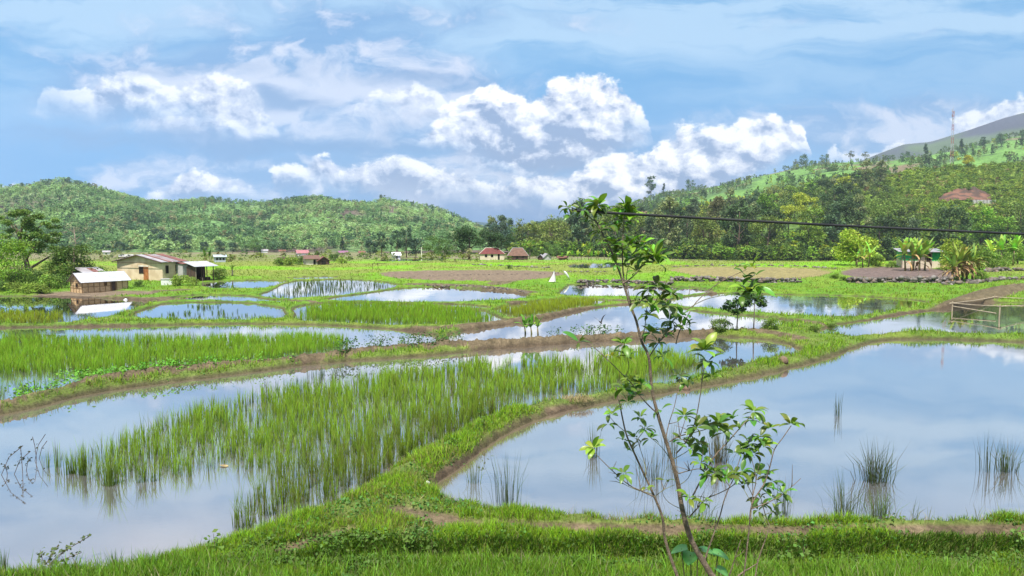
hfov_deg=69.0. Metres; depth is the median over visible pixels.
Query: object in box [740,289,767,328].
young tree
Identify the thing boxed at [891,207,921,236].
forest tree
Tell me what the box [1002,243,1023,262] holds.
garden bush
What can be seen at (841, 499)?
reed tuft
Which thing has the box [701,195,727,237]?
forest tree
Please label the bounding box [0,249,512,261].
hedge growth
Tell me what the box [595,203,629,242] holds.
forest tree
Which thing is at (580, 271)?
stone wall
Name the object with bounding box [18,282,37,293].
shrub
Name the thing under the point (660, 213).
forest tree
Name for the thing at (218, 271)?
shrub
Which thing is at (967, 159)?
flat tree
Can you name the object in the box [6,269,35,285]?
shrub
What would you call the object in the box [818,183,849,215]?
forest tree
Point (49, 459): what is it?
rice tuft
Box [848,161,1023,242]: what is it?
hillside scrub
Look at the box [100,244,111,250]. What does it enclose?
valley tree
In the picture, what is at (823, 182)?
forest tree
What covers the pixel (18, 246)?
bright tree
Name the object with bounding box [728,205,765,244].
forest tree
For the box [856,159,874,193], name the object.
forest tree
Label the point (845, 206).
forest tree
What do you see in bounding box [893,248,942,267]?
green hut
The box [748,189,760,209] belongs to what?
forest tree
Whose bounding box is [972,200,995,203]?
retaining wall
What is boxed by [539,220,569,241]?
forest tree
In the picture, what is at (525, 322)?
banana plant
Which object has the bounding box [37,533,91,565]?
creeping weed
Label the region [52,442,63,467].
rice tuft
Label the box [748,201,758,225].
forest tree
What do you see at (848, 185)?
forest tree
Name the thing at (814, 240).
forest tree
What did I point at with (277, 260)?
shrub
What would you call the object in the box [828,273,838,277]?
garden bush
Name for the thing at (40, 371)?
rice plants
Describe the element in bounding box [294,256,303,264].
shrub
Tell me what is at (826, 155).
ridge tree
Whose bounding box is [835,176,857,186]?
forest tree
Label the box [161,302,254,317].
rice plants
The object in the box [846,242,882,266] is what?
banana plant
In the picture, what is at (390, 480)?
grass
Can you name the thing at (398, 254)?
tiny white hut
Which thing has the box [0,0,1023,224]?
sky
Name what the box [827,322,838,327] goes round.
bund bush
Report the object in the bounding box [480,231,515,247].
spreading tree
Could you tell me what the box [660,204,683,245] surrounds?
forest tree
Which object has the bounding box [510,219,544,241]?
forest tree
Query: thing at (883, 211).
forest tree
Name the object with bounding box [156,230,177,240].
valley tree
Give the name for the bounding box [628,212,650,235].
forest tree
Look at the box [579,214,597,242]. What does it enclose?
forest tree
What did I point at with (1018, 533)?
weed stem
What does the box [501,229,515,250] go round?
valley tree
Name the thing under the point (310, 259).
white walled shack
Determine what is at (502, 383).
rice plants
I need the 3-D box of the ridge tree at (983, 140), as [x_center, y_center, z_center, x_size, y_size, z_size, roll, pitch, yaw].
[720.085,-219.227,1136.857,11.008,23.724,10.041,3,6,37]
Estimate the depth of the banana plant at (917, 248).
127.07 m
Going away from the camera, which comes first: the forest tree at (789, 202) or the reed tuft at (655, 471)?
the reed tuft at (655, 471)
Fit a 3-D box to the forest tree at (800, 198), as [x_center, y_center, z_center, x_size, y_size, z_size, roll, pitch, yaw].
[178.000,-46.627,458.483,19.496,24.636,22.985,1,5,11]
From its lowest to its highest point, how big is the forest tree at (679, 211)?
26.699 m
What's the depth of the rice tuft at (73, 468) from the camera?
24.53 m
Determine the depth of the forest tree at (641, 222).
379.91 m
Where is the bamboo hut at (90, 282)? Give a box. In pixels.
[66,271,130,292]
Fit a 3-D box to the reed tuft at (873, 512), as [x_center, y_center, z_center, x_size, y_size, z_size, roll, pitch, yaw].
[10.251,5.911,20.615,1.840,1.154,1.003,0,4,0]
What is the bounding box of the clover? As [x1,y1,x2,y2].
[0,355,1023,575]
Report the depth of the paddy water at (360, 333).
56.52 m
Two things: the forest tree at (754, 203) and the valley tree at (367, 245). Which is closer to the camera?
the valley tree at (367, 245)
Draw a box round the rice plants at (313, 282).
[273,278,387,297]
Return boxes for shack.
[75,267,102,272]
[302,255,319,264]
[317,256,329,264]
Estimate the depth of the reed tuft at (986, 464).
24.70 m
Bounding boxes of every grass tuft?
[0,549,9,570]
[106,549,123,564]
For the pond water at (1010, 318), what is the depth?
63.96 m
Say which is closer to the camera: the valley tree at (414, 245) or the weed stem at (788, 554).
the weed stem at (788, 554)
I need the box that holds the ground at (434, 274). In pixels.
[0,252,1023,575]
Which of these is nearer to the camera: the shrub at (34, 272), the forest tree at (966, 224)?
the shrub at (34, 272)
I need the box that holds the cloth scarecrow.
[549,270,555,281]
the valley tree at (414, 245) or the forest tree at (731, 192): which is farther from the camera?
the forest tree at (731, 192)
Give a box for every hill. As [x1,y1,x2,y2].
[0,182,508,252]
[563,136,1023,260]
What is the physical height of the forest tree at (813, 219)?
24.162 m
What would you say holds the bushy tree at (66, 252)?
on the ground at (434, 274)
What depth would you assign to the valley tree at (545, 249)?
235.91 m
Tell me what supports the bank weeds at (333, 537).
on the ground at (434, 274)
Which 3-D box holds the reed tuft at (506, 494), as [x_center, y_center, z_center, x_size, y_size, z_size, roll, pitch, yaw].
[-0.112,5.486,21.625,1.559,1.846,1.480,4,6,41]
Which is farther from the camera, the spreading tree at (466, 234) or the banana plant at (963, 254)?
the spreading tree at (466, 234)
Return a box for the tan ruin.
[118,254,133,258]
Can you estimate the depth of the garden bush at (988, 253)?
129.29 m
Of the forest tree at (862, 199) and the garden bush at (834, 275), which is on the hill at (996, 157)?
the forest tree at (862, 199)
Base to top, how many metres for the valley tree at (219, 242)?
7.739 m
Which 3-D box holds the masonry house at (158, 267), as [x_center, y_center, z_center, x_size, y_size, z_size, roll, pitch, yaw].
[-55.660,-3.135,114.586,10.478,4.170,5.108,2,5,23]
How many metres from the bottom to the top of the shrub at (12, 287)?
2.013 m
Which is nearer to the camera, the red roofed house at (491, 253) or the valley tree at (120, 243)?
the red roofed house at (491, 253)
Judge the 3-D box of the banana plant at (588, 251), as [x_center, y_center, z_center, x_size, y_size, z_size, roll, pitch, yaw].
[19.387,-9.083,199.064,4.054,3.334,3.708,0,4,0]
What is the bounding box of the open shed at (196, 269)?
[184,261,217,280]
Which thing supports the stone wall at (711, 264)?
on the ground at (434, 274)
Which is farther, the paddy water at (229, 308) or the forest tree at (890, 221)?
the forest tree at (890, 221)
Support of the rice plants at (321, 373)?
in the paddy water at (48, 509)
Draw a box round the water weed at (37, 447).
[31,434,46,458]
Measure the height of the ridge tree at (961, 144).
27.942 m
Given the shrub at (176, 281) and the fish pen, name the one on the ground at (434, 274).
the shrub at (176, 281)
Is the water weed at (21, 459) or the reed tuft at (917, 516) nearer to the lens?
the reed tuft at (917, 516)
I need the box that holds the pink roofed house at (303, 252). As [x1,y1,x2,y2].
[295,250,308,255]
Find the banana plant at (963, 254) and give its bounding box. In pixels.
[938,242,988,280]
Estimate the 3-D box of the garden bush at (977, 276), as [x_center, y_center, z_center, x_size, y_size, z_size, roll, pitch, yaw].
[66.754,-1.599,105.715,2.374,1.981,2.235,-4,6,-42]
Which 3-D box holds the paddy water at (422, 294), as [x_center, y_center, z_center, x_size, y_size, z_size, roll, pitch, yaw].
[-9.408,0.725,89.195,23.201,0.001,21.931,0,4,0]
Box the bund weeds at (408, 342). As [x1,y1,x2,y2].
[322,323,656,353]
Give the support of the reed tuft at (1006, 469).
in the pond water at (936, 408)
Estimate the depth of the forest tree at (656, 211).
404.69 m
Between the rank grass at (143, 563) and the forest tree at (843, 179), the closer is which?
the rank grass at (143, 563)
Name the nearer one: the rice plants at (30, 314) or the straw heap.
the straw heap
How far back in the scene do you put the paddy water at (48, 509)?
26.43 m
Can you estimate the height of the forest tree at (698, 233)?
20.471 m
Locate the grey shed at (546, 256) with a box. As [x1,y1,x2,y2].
[543,253,551,259]
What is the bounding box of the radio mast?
[950,106,954,160]
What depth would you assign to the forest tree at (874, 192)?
506.01 m
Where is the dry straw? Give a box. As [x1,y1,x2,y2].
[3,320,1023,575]
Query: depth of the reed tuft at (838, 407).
32.16 m
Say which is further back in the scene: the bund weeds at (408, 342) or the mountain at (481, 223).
the mountain at (481, 223)
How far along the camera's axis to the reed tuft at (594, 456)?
26.27 m
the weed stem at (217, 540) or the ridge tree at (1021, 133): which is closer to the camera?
the weed stem at (217, 540)
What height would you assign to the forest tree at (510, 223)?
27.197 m
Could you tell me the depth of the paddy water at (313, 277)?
121.33 m
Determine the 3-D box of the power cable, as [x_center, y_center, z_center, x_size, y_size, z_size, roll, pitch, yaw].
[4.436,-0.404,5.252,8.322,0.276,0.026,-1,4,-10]
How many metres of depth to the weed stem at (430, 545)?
18.19 m
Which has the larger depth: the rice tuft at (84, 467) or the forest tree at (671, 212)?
the forest tree at (671, 212)
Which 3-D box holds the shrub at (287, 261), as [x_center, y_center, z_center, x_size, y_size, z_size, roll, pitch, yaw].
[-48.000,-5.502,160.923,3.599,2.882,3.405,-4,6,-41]
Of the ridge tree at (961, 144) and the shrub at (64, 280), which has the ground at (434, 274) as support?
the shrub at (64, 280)
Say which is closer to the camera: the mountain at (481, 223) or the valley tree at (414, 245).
the valley tree at (414, 245)
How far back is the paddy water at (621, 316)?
62.19 m
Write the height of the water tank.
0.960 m
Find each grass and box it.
[0,254,1023,575]
[0,533,1023,575]
[208,526,1023,568]
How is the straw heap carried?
on the ground at (434, 274)
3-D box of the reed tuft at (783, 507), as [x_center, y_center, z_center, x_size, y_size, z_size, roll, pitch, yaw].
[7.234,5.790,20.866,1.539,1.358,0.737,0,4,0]
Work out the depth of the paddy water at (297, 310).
65.29 m
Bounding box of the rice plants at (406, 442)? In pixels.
[227,386,521,531]
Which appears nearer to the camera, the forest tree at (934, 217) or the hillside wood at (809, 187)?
the forest tree at (934, 217)
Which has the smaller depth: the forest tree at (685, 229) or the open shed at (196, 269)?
the open shed at (196, 269)
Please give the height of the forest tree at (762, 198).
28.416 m
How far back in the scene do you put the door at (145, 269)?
112.30 m
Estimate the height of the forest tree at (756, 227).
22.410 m
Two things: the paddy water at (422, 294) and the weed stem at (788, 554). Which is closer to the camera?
the weed stem at (788, 554)
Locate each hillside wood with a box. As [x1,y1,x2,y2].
[0,177,556,252]
[515,132,1023,242]
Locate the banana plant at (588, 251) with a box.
[579,249,590,259]
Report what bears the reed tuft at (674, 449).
in the pond water at (936, 408)
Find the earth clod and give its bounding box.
[776,356,787,363]
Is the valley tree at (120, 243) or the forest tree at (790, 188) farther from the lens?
the forest tree at (790, 188)
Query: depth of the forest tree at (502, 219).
413.75 m
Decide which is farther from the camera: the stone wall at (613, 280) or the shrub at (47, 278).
the stone wall at (613, 280)
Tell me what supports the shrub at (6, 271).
on the ground at (434, 274)
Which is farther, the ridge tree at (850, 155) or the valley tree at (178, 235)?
the ridge tree at (850, 155)
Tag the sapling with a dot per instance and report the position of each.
(707, 342)
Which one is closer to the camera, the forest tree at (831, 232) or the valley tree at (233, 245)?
the forest tree at (831, 232)
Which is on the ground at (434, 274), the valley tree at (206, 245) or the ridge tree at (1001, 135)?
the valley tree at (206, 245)
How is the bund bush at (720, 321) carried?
on the ground at (434, 274)
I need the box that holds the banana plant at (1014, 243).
[983,234,1023,265]
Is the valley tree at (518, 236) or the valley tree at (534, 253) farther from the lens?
the valley tree at (518, 236)
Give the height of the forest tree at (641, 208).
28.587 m
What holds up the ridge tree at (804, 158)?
on the hill at (996, 157)
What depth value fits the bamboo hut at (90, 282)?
92.02 m
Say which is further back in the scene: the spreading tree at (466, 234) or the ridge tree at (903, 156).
the ridge tree at (903, 156)
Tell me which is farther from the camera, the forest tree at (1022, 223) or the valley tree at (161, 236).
the valley tree at (161, 236)
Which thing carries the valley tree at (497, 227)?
on the ground at (434, 274)
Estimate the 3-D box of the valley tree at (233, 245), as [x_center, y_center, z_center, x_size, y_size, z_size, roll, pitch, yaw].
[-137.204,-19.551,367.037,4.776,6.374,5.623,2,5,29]
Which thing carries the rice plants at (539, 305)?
on the paddy water at (542, 312)
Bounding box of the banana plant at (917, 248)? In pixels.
[895,234,936,270]
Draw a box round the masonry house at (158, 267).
[111,254,186,280]
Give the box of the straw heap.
[559,392,594,402]
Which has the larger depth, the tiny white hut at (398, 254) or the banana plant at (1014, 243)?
the tiny white hut at (398, 254)
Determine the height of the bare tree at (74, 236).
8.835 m
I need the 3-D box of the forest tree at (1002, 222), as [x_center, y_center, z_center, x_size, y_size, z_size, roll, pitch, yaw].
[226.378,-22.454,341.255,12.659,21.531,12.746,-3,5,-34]
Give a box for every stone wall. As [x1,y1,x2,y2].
[427,284,528,293]
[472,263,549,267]
[552,270,606,273]
[577,278,673,284]
[669,275,801,282]
[672,263,836,268]
[846,275,954,282]
[941,276,1023,284]
[984,266,1023,271]
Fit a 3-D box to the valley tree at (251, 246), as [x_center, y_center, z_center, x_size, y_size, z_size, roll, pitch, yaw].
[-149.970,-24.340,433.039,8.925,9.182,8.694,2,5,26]
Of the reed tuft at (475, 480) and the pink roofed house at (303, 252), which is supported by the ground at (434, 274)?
the pink roofed house at (303, 252)
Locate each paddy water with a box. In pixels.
[0,296,148,323]
[0,324,435,399]
[0,337,799,571]
[135,302,284,319]
[174,295,282,301]
[203,280,284,287]
[260,280,396,297]
[294,277,336,278]
[294,303,504,324]
[328,287,526,301]
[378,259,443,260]
[449,305,791,340]
[453,304,489,307]
[497,299,604,316]
[558,284,711,295]
[569,263,628,267]
[671,293,928,315]
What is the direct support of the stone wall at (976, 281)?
on the ground at (434, 274)
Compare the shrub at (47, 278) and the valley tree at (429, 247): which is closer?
the shrub at (47, 278)
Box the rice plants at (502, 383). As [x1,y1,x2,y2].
[54,342,703,481]
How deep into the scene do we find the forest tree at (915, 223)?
341.40 m
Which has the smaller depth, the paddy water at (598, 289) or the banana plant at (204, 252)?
the paddy water at (598, 289)
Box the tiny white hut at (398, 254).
[390,252,401,258]
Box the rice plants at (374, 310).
[298,298,493,324]
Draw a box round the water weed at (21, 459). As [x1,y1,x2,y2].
[1,445,31,474]
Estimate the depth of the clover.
19.36 m
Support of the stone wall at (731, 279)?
on the ground at (434, 274)
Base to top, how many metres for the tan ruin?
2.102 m
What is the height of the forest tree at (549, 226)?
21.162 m
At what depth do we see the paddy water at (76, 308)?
76.59 m
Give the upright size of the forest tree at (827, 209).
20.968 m
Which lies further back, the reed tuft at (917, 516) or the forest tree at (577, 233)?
the forest tree at (577, 233)
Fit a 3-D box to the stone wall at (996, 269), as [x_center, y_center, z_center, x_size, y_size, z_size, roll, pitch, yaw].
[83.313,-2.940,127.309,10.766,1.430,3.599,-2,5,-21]
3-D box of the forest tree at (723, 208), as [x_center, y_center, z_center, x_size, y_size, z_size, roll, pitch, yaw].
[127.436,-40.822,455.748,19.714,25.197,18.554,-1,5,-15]
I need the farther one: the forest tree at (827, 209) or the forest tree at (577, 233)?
the forest tree at (827, 209)
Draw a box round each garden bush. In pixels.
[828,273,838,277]
[830,228,886,265]
[865,254,885,265]
[885,260,896,267]
[938,238,968,269]
[970,248,1001,269]
[974,270,990,278]
[982,252,1011,267]
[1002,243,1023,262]
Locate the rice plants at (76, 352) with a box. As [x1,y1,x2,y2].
[0,328,347,375]
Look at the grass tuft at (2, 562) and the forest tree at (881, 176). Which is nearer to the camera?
the grass tuft at (2, 562)
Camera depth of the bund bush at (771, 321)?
56.84 m
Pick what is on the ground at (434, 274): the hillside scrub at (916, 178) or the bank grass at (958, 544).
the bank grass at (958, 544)
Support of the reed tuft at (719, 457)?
in the pond water at (936, 408)
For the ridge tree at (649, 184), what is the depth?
1436.75 m
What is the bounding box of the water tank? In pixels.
[160,278,172,284]
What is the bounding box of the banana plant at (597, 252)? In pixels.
[595,248,605,259]
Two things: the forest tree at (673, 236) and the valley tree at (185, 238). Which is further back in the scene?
the valley tree at (185, 238)
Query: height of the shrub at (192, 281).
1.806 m
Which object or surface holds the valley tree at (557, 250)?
on the ground at (434, 274)
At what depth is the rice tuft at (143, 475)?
23.74 m
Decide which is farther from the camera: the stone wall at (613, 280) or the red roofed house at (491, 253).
the red roofed house at (491, 253)
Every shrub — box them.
[0,268,20,284]
[0,280,8,290]
[2,281,24,292]
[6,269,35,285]
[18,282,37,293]
[23,268,46,282]
[31,283,52,293]
[33,274,62,288]
[52,274,69,287]
[133,280,145,286]
[169,274,191,285]
[182,276,199,285]
[209,267,228,278]
[272,258,283,265]
[282,257,297,265]
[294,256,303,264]
[328,252,339,261]
[336,257,346,262]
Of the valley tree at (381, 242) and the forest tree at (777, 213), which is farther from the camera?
the forest tree at (777, 213)
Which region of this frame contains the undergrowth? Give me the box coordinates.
[505,214,1023,260]
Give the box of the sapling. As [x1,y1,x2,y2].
[558,193,805,575]
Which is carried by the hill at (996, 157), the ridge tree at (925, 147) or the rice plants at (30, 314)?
the ridge tree at (925, 147)
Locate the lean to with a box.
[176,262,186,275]
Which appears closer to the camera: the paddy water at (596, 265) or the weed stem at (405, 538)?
the weed stem at (405, 538)
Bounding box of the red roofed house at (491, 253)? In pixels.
[478,248,504,259]
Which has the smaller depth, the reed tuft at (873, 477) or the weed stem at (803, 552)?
the weed stem at (803, 552)
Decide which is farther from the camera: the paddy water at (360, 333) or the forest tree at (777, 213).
the forest tree at (777, 213)
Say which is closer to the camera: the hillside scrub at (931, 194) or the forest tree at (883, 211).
the forest tree at (883, 211)
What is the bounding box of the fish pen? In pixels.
[949,296,1023,316]
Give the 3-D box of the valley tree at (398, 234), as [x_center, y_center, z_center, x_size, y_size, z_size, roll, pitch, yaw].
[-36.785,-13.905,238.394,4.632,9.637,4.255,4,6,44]
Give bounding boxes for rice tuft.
[39,451,51,468]
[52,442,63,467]
[59,447,84,475]
[74,440,94,476]
[85,446,129,486]
[128,454,156,483]
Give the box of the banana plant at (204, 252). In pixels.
[199,248,212,258]
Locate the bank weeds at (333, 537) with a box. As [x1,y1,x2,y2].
[217,525,1023,575]
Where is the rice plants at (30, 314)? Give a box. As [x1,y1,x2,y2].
[0,306,70,322]
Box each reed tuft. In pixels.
[463,457,485,483]
[486,449,535,506]
[582,426,601,457]
[628,441,668,482]
[659,417,682,457]
[674,483,720,518]
[705,430,737,463]
[768,477,798,517]
[812,467,874,516]
[834,392,843,415]
[845,436,906,485]
[855,483,908,519]
[909,497,925,517]
[973,431,999,473]
[983,441,1023,473]
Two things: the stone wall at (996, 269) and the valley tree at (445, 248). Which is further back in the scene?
the valley tree at (445, 248)
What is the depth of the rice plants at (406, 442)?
24.96 m
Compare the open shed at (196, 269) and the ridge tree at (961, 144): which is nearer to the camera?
the open shed at (196, 269)
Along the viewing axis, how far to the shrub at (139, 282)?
97.94 m
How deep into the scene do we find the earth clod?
43.54 m
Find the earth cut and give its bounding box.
[939,187,991,200]
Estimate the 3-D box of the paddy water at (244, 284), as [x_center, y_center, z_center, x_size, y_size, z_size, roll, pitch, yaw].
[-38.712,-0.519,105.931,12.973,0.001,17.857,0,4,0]
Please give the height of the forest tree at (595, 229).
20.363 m
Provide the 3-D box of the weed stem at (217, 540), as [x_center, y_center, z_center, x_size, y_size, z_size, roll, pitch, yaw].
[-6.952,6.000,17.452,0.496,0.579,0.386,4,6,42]
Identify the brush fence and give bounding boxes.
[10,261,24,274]
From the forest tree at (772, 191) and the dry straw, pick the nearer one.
the dry straw
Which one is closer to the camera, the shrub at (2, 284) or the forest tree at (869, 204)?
the shrub at (2, 284)
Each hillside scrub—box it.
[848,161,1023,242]
[925,185,1001,204]
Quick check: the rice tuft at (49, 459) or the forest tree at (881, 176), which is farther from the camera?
the forest tree at (881, 176)
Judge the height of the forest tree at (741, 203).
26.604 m
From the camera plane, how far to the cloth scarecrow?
105.78 m
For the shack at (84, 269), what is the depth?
111.50 m
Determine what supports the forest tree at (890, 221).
on the hill at (996, 157)
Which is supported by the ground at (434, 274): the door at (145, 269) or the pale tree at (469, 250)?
the pale tree at (469, 250)
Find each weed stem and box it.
[204,529,225,550]
[403,533,413,553]
[424,539,437,554]
[478,408,492,424]
[775,548,802,569]
[792,533,814,557]
[1003,528,1023,549]
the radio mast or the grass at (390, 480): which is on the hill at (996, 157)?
the radio mast
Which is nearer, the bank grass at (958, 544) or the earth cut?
the bank grass at (958, 544)
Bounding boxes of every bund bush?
[708,318,733,330]
[761,316,780,329]
[807,325,820,331]
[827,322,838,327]
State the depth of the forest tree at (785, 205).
465.77 m
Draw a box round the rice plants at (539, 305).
[493,294,597,316]
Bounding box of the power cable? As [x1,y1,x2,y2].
[569,209,1023,234]
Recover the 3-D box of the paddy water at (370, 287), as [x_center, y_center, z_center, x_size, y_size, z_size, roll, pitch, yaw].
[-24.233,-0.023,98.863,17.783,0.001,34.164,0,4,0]
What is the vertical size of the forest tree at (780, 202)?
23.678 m
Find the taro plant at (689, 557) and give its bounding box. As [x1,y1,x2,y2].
[671,544,728,575]
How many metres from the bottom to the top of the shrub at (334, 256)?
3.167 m
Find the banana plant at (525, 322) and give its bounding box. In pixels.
[514,314,531,333]
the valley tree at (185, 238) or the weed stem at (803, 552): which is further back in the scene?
the valley tree at (185, 238)
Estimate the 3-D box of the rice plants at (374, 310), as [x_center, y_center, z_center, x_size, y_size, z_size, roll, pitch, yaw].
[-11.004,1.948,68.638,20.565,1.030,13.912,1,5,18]
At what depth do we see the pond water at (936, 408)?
28.18 m
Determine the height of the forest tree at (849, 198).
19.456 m
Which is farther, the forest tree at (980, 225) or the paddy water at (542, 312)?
the forest tree at (980, 225)
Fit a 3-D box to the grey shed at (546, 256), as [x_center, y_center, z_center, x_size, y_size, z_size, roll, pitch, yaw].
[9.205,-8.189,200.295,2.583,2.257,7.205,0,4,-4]
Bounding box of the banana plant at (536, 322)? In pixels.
[520,314,543,334]
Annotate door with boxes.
[110,281,115,290]
[143,267,148,279]
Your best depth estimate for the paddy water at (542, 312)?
72.25 m
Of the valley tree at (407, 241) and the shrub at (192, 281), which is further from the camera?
the valley tree at (407, 241)
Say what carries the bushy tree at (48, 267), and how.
on the ground at (434, 274)
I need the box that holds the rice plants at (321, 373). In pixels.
[259,352,607,405]
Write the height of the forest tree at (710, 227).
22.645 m
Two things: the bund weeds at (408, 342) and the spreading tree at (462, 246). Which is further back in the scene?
the spreading tree at (462, 246)
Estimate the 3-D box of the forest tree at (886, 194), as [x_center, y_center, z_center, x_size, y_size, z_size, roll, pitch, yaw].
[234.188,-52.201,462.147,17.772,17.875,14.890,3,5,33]
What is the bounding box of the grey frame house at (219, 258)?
[212,255,226,261]
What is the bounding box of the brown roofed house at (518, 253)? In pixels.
[506,248,528,259]
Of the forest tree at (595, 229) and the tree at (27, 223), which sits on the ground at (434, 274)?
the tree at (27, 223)
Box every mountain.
[475,219,552,230]
[859,113,1023,161]
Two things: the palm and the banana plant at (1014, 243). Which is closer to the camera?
the banana plant at (1014, 243)
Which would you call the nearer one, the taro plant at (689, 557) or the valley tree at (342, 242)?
the taro plant at (689, 557)
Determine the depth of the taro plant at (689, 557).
5.26 m
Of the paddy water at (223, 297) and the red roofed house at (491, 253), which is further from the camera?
the red roofed house at (491, 253)
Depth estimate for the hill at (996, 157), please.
985.01 m
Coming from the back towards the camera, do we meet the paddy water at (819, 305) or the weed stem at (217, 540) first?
the paddy water at (819, 305)
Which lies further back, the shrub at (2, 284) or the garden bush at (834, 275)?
the garden bush at (834, 275)
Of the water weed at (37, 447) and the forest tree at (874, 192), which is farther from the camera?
the forest tree at (874, 192)
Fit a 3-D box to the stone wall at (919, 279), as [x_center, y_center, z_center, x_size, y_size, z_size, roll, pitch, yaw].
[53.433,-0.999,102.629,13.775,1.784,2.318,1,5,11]
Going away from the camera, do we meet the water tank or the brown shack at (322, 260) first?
the water tank
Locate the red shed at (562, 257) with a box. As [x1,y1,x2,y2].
[557,256,567,259]
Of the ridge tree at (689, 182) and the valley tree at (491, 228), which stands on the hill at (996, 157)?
the ridge tree at (689, 182)
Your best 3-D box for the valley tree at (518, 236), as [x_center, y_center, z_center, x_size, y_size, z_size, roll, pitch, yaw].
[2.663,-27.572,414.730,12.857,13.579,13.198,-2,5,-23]
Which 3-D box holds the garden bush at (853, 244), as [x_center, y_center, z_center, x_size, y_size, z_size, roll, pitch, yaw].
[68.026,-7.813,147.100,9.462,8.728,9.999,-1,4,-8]
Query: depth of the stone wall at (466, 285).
97.54 m
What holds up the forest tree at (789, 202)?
on the hill at (996, 157)
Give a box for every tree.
[0,209,62,270]
[0,230,36,280]
[39,254,77,277]
[46,244,110,277]
[69,225,82,262]
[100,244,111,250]
[114,241,125,250]
[150,228,160,233]
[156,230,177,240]
[172,229,180,240]
[176,234,193,251]
[199,241,208,250]
[215,239,225,250]
[227,242,237,251]
[246,239,261,252]
[339,237,345,250]
[365,239,377,254]
[376,232,386,256]
[388,229,402,251]
[398,228,412,257]
[406,237,423,254]
[420,235,442,255]
[434,238,455,256]
[445,224,490,259]
[456,243,472,259]
[464,248,471,259]
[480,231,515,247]
[482,215,499,247]
[483,223,495,247]
[491,214,509,250]
[491,223,503,240]
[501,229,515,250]
[506,217,513,236]
[508,227,527,242]
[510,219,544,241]
[523,214,574,244]
[532,247,542,257]
[538,231,563,239]
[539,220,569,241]
[541,242,553,254]
[551,244,563,255]
[565,197,598,245]
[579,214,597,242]
[590,225,611,241]
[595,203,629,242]
[607,216,621,241]
[620,216,652,239]
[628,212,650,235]
[636,204,647,229]
[640,217,662,244]
[645,175,655,200]
[646,208,667,241]
[650,195,682,246]
[651,205,667,229]
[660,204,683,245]
[661,203,687,234]
[674,213,699,241]
[680,204,697,234]
[686,179,695,188]
[688,213,718,245]
[689,197,700,214]
[692,216,729,243]
[698,205,719,216]
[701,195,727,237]
[706,201,734,227]
[717,204,754,249]
[720,187,738,211]
[720,296,754,330]
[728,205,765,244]
[739,199,751,234]
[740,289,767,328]
[747,214,783,246]
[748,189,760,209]
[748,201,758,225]
[753,208,788,242]
[754,192,782,226]
[758,185,788,206]
[759,193,784,214]
[772,201,795,226]
[780,190,806,217]
[780,205,806,233]
[781,184,802,203]
[790,192,818,229]
[792,205,826,240]
[797,220,827,248]
[798,154,809,164]
[812,185,841,207]
[813,178,832,202]
[815,202,844,228]
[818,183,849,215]
[820,154,828,161]
[823,201,852,246]
[828,199,866,235]
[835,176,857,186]
[840,182,862,206]
[842,196,863,224]
[846,151,854,160]
[847,194,873,228]
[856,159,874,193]
[862,214,901,250]
[865,196,901,225]
[868,181,890,203]
[868,202,913,235]
[875,160,886,181]
[876,190,903,209]
[889,197,921,218]
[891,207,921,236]
[900,151,909,162]
[900,217,922,242]
[919,202,960,235]
[923,143,928,157]
[930,204,975,247]
[957,154,974,163]
[958,138,965,154]
[967,206,998,244]
[980,137,987,146]
[989,215,1020,243]
[994,133,1006,145]
[1000,202,1023,231]
[1017,130,1023,140]
[1018,216,1023,244]
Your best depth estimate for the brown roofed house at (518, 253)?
198.22 m
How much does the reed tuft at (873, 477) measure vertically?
1.697 m
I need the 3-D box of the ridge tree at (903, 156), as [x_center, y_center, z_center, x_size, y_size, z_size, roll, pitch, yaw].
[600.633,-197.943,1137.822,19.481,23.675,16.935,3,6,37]
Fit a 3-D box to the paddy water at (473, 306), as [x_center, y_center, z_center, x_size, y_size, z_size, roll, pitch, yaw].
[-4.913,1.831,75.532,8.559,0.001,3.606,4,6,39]
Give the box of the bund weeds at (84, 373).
[4,351,298,397]
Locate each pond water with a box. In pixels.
[434,339,1023,521]
[818,303,1023,335]
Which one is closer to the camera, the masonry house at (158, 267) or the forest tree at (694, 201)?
the masonry house at (158, 267)
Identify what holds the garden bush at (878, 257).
on the ground at (434, 274)
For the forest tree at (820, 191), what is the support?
on the hill at (996, 157)
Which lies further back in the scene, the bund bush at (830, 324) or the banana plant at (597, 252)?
the banana plant at (597, 252)
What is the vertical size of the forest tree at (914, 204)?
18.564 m
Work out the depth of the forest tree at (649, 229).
337.34 m
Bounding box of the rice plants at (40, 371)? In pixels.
[0,361,57,399]
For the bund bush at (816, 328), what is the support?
on the ground at (434, 274)
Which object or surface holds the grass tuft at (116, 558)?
on the ground at (434, 274)
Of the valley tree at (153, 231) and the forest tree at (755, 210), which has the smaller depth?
the forest tree at (755, 210)
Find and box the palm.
[523,242,536,258]
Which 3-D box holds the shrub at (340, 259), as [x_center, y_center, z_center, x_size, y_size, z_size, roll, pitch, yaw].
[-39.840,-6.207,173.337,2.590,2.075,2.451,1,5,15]
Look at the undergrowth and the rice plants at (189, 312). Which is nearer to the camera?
the rice plants at (189, 312)

